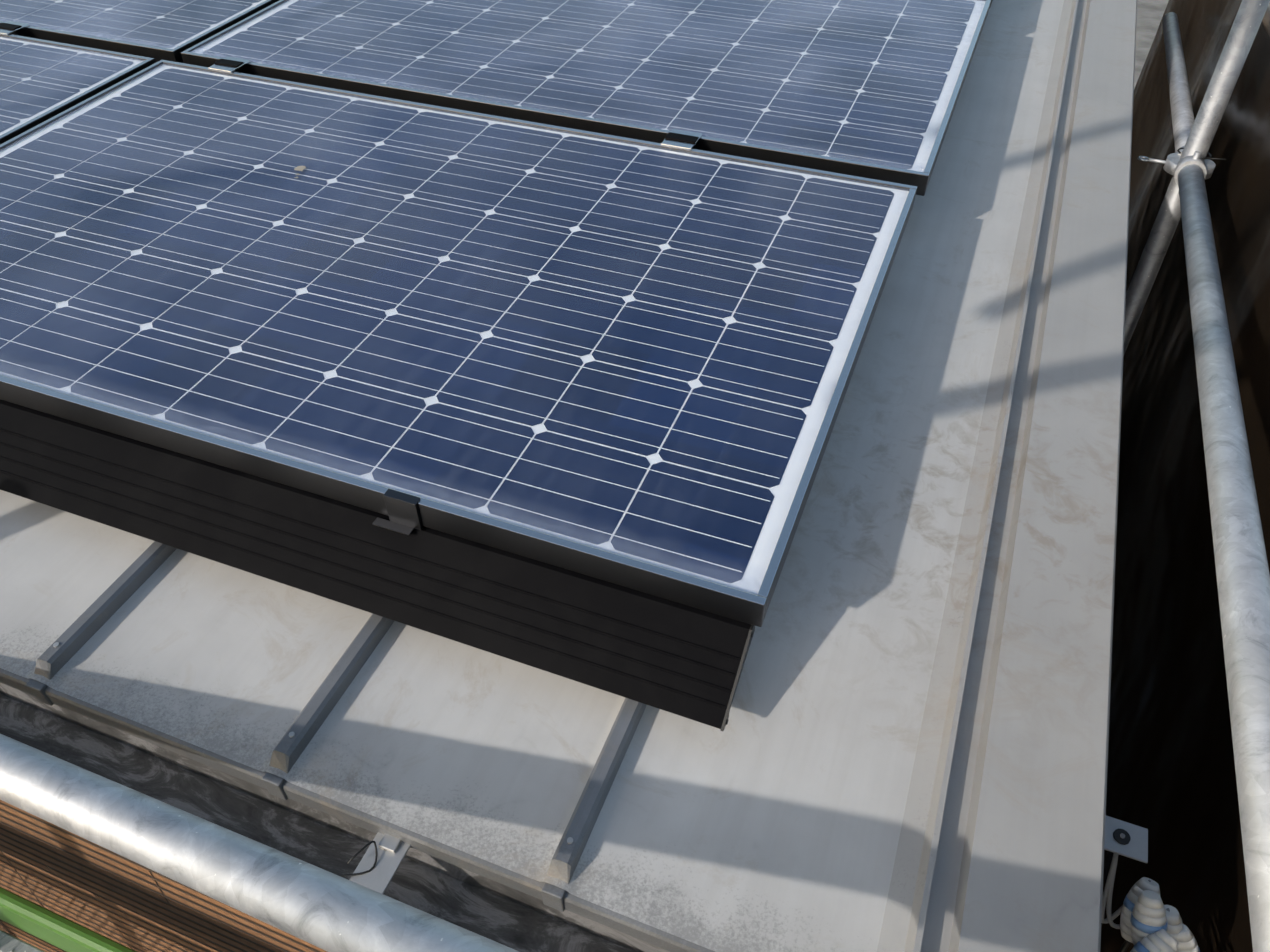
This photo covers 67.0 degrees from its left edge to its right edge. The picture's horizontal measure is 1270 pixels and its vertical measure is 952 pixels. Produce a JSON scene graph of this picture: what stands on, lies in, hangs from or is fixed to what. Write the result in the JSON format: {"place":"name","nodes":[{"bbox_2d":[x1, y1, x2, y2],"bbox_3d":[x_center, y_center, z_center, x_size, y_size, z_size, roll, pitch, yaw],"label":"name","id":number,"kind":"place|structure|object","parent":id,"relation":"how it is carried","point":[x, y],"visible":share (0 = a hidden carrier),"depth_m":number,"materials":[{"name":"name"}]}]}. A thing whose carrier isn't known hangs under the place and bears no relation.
{"place":"outdoors","nodes":[
{"label":"outdoors","id":0,"kind":"place"},
{"bbox_2d":[0,920,12,935],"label":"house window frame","id":1,"kind":"object","parent":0,"point":[3,927],"depth_m":2.25,"materials":[{"name":"brown wood"}]},
{"bbox_2d":[0,887,136,951],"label":"scaffold toe board","id":2,"kind":"object","parent":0,"point":[44,924],"depth_m":1.56,"materials":[{"name":"green metal"}]},
{"bbox_2d":[0,800,326,951],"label":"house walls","id":3,"kind":"structure","parent":0,"point":[120,899],"depth_m":1.73,"materials":[{"name":"brown wood"}]},
{"bbox_2d":[0,930,44,951],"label":"scaffold deck planks","id":4,"kind":"object","parent":3,"relation":"attached to","point":[8,942],"depth_m":1.67,"materials":[{"name":"silver metal"}]},
{"bbox_2d":[1100,0,1269,951],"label":"scaffold sheet","id":5,"kind":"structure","parent":4,"relation":"attached to","point":[1171,782],"depth_m":2.03,"materials":[{"name":"black fabric"}]},
{"bbox_2d":[1119,940,1130,951],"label":"corner connector cables","id":6,"kind":"object","parent":5,"relation":"attached to","point":[1125,945],"visible":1,"depth_m":1.09,"materials":[{"name":"black plastic"}]},
{"bbox_2d":[1101,833,1169,928],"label":"corner wires","id":7,"kind":"object","parent":6,"relation":"attached to","point":[1107,897],"visible":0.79,"depth_m":1.09,"materials":[{"name":"grey"}]},
{"bbox_2d":[1120,877,1199,951],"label":"corner connectors","id":8,"kind":"object","parent":6,"relation":"attached to","point":[1144,897],"visible":0.94,"depth_m":1.06,"materials":[{"name":"white plastic"}]},
{"bbox_2d":[1123,895,1199,951],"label":"corner connector bands","id":9,"kind":"object","parent":8,"relation":"attached to","point":[1138,946],"visible":0.35,"depth_m":1.04,"materials":[{"name":"plastic"}]},
{"bbox_2d":[0,683,669,951],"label":"eave gutter","id":10,"kind":"object","parent":3,"relation":"attached to","point":[507,916],"depth_m":1.12,"materials":[{"name":"black metal"}]},
{"bbox_2d":[349,833,409,893],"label":"eave gutter brackets","id":11,"kind":"object","parent":10,"relation":"attached to","point":[392,852],"visible":0.25,"depth_m":1.00,"materials":[{"name":"grey metal"}]},
{"bbox_2d":[338,840,377,876],"bbox_3d":[-0.298,0.399,0.993,0.054,0.018,0.057,15,46,15],"label":"cable","id":12,"kind":"object","parent":11,"relation":"attached to","point":[356,854],"visible":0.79,"depth_m":0.99,"materials":[{"name":"black plastic"}]},
{"bbox_2d":[0,0,1063,951],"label":"roof pans","id":13,"kind":"object","parent":3,"relation":"attached to","point":[768,819],"visible":0.29,"depth_m":1.14,"materials":[{"name":"grey metal"}]},
{"bbox_2d":[26,541,646,911],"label":"roof seams","id":14,"kind":"object","parent":13,"relation":"on","point":[91,620],"visible":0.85,"depth_m":1.08,"materials":[{"name":"grey metal"}]},
{"bbox_2d":[53,642,572,843],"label":"roof seam screws","id":15,"kind":"object","parent":14,"relation":"in","point":[292,734],"visible":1,"depth_m":1.05,"materials":[{"name":"silver metal"}]},
{"bbox_2d":[0,668,714,951],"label":"roof eave edge","id":16,"kind":"object","parent":13,"relation":"attached to","point":[572,903],"depth_m":1.02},
{"bbox_2d":[0,399,750,728],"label":"panel skirt","id":17,"kind":"object","parent":13,"relation":"on","point":[676,658],"visible":0.96,"depth_m":1.16,"materials":[{"name":"black metal"}]},
{"bbox_2d":[0,34,155,143],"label":"solar panel frame","id":18,"kind":"object","parent":17,"relation":"on","point":[53,112],"visible":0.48,"depth_m":2.04,"materials":[{"name":"silver metal"}]},
{"bbox_2d":[0,38,141,134],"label":"solar panel","id":19,"kind":"object","parent":18,"relation":"in","point":[26,89],"visible":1,"depth_m":2.06,"materials":[{"name":"blue glass"}]},
{"bbox_2d":[0,36,144,133],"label":"solar cells","id":20,"kind":"object","parent":18,"relation":"in","point":[62,67],"visible":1,"depth_m":2.08,"materials":[{"name":"blue glass"}]},
{"bbox_2d":[0,60,916,626],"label":"solar panel frame","id":21,"kind":"object","parent":17,"relation":"on","point":[636,574],"visible":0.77,"depth_m":1.20,"materials":[{"name":"metal"}]},
{"bbox_2d":[294,166,305,177],"bbox_3d":[-0.612,-0.551,1.739,0.021,0.004,0.048,6,40,5],"label":"bird dropping","id":22,"kind":"object","parent":21,"relation":"on","point":[299,168],"visible":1,"depth_m":1.75,"materials":[{"name":"white"}]},
{"bbox_2d":[0,21,701,149],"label":"panel clamps","id":23,"kind":"object","parent":21,"relation":"on","point":[665,142],"visible":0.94,"depth_m":2.06,"materials":[{"name":"metal"}]},
{"bbox_2d":[0,23,698,142],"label":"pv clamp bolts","id":24,"kind":"object","parent":23,"relation":"on","point":[669,135],"visible":1,"depth_m":2.07,"materials":[{"name":"black metal"}]},
{"bbox_2d":[372,489,422,535],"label":"pv end clamps","id":25,"kind":"object","parent":21,"relation":"attached to","point":[403,513],"visible":1,"depth_m":1.15,"materials":[{"name":"metal"}]},
{"bbox_2d":[0,64,907,594],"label":"solar cells","id":26,"kind":"object","parent":21,"relation":"in","point":[162,220],"visible":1,"depth_m":1.53,"materials":[{"name":"blue glass"}]},
{"bbox_2d":[0,65,908,594],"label":"solar panel","id":27,"kind":"object","parent":21,"relation":"in","point":[726,523],"visible":1,"depth_m":1.44,"materials":[{"name":"blue glass"}]},
{"bbox_2d":[720,625,754,730],"bbox_3d":[0.114,0.219,1.051,0.004,0.067,0.110,15,46,15],"label":"skirt end edge","id":28,"kind":"object","parent":17,"relation":"attached to","point":[742,661],"visible":0.96,"depth_m":1.05,"materials":[{"name":"black metal"}]},
{"bbox_2d":[877,0,1136,951],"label":"roof edge flashing","id":29,"kind":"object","parent":13,"relation":"attached to","point":[1001,843],"depth_m":1.20,"materials":[{"name":"grey metal"}]},
{"bbox_2d":[1104,816,1147,862],"bbox_3d":[0.526,0.409,1.071,0.072,0.040,0.040,15,46,15],"label":"mounting plate","id":30,"kind":"object","parent":13,"relation":"attached to","point":[1136,847],"visible":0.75,"depth_m":1.05,"materials":[{"name":"metal"}]},
{"bbox_2d":[1113,828,1130,844],"bbox_3d":[0.535,0.398,1.056,0.017,0.008,0.018,15,46,15],"label":"rubber grommet","id":31,"kind":"object","parent":30,"relation":"attached to","point":[1118,838],"visible":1,"depth_m":1.05,"materials":[{"name":"black plastic"}]},
{"bbox_3d":[-3.141,-1.837,3.164,8.180,0.045,2.702,15,46,15],"label":"solar panel","id":32,"kind":"object","parent":13,"relation":"on","visible":0},
{"bbox_2d":[0,0,278,62],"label":"solar panel frame","id":33,"kind":"object","parent":32,"relation":"on","point":[157,54],"visible":0.6,"depth_m":2.22,"materials":[{"name":"metal"}]},
{"bbox_2d":[0,0,260,48],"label":"pv panel glass","id":34,"kind":"object","parent":33,"relation":"in","point":[102,34],"visible":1,"depth_m":2.30,"materials":[{"name":"blue glass"}]},
{"bbox_2d":[0,0,265,48],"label":"solar panel","id":35,"kind":"object","parent":33,"relation":"in","point":[228,6],"visible":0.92,"depth_m":2.33,"materials":[{"name":"blue glass"}]},
{"bbox_2d":[181,0,990,195],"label":"solar panel frame","id":36,"kind":"object","parent":32,"relation":"on","point":[920,180],"visible":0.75,"depth_m":1.91,"materials":[{"name":"metal"}]},
{"bbox_2d":[191,0,985,170],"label":"solar cells","id":37,"kind":"object","parent":36,"relation":"in","point":[205,52],"visible":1,"depth_m":2.15,"materials":[{"name":"blue glass"}]},
{"bbox_2d":[200,0,984,171],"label":"solar panel","id":38,"kind":"object","parent":36,"relation":"in","point":[825,126],"visible":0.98,"depth_m":2.12,"materials":[{"name":"blue glass"}]},
{"bbox_2d":[1137,156,1149,161],"bbox_3d":[1.153,-0.719,2.175,0.028,0.009,0.028,15,46,15],"label":"bolt end","id":39,"kind":"object","parent":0,"point":[1144,158],"visible":1,"depth_m":2.17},
{"bbox_2d":[1177,147,1225,159],"bbox_3d":[1.252,-0.716,2.124,0.095,0.018,0.069,15,46,15],"label":"bolt","id":40,"kind":"object","parent":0,"point":[1210,156],"visible":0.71,"depth_m":2.10,"materials":[{"name":"grey metal"}]},
{"bbox_2d":[1134,0,1269,88],"bbox_3d":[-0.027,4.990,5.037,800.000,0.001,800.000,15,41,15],"label":"ground","id":41,"kind":"structure","parent":0,"point":[1150,13],"depth_m":26.88,"materials":[{"name":"grey concrete"}]},
{"bbox_2d":[1261,7,1269,36],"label":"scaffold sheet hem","id":42,"kind":"object","parent":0,"point":[1265,22],"visible":0.36,"depth_m":2.10,"materials":[{"name":"grey fabric"}]},
{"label":"concrete apron","id":43,"kind":"structure","parent":0,"visible":0},
{"bbox_2d":[0,734,518,951],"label":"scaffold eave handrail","id":44,"kind":"object","parent":43,"relation":"on","point":[323,909],"depth_m":0.79,"materials":[{"name":"silver metal"}]},
{"bbox_2d":[1123,0,1269,355],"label":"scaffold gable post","id":45,"kind":"object","parent":44,"relation":"attached to","point":[1235,51],"depth_m":2.09,"materials":[{"name":"silver metal"}]},
{"bbox_2d":[1149,145,1215,193],"bbox_3d":[1.224,-0.696,2.154,0.135,0.108,0.138,15,46,15],"label":"scaffold coupler","id":46,"kind":"object","parent":45,"relation":"attached to","point":[1173,163],"visible":0.62,"depth_m":2.12,"materials":[{"name":"silver metal"}]},
{"bbox_2d":[1162,12,1194,151],"bbox_3d":[1.604,-1.189,2.838,0.049,0.143,1.789,16,42,17],"label":"scaffold pole","id":47,"kind":"object","parent":46,"relation":"attached to","point":[1182,114],"visible":0.65,"depth_m":2.68,"materials":[{"name":"silver metal"}]},
{"bbox_2d":[1178,164,1269,951],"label":"scaffold pole","id":48,"kind":"object","parent":46,"relation":"attached to","point":[1242,573],"visible":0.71,"depth_m":1.04,"materials":[{"name":"silver metal"}]}
]}

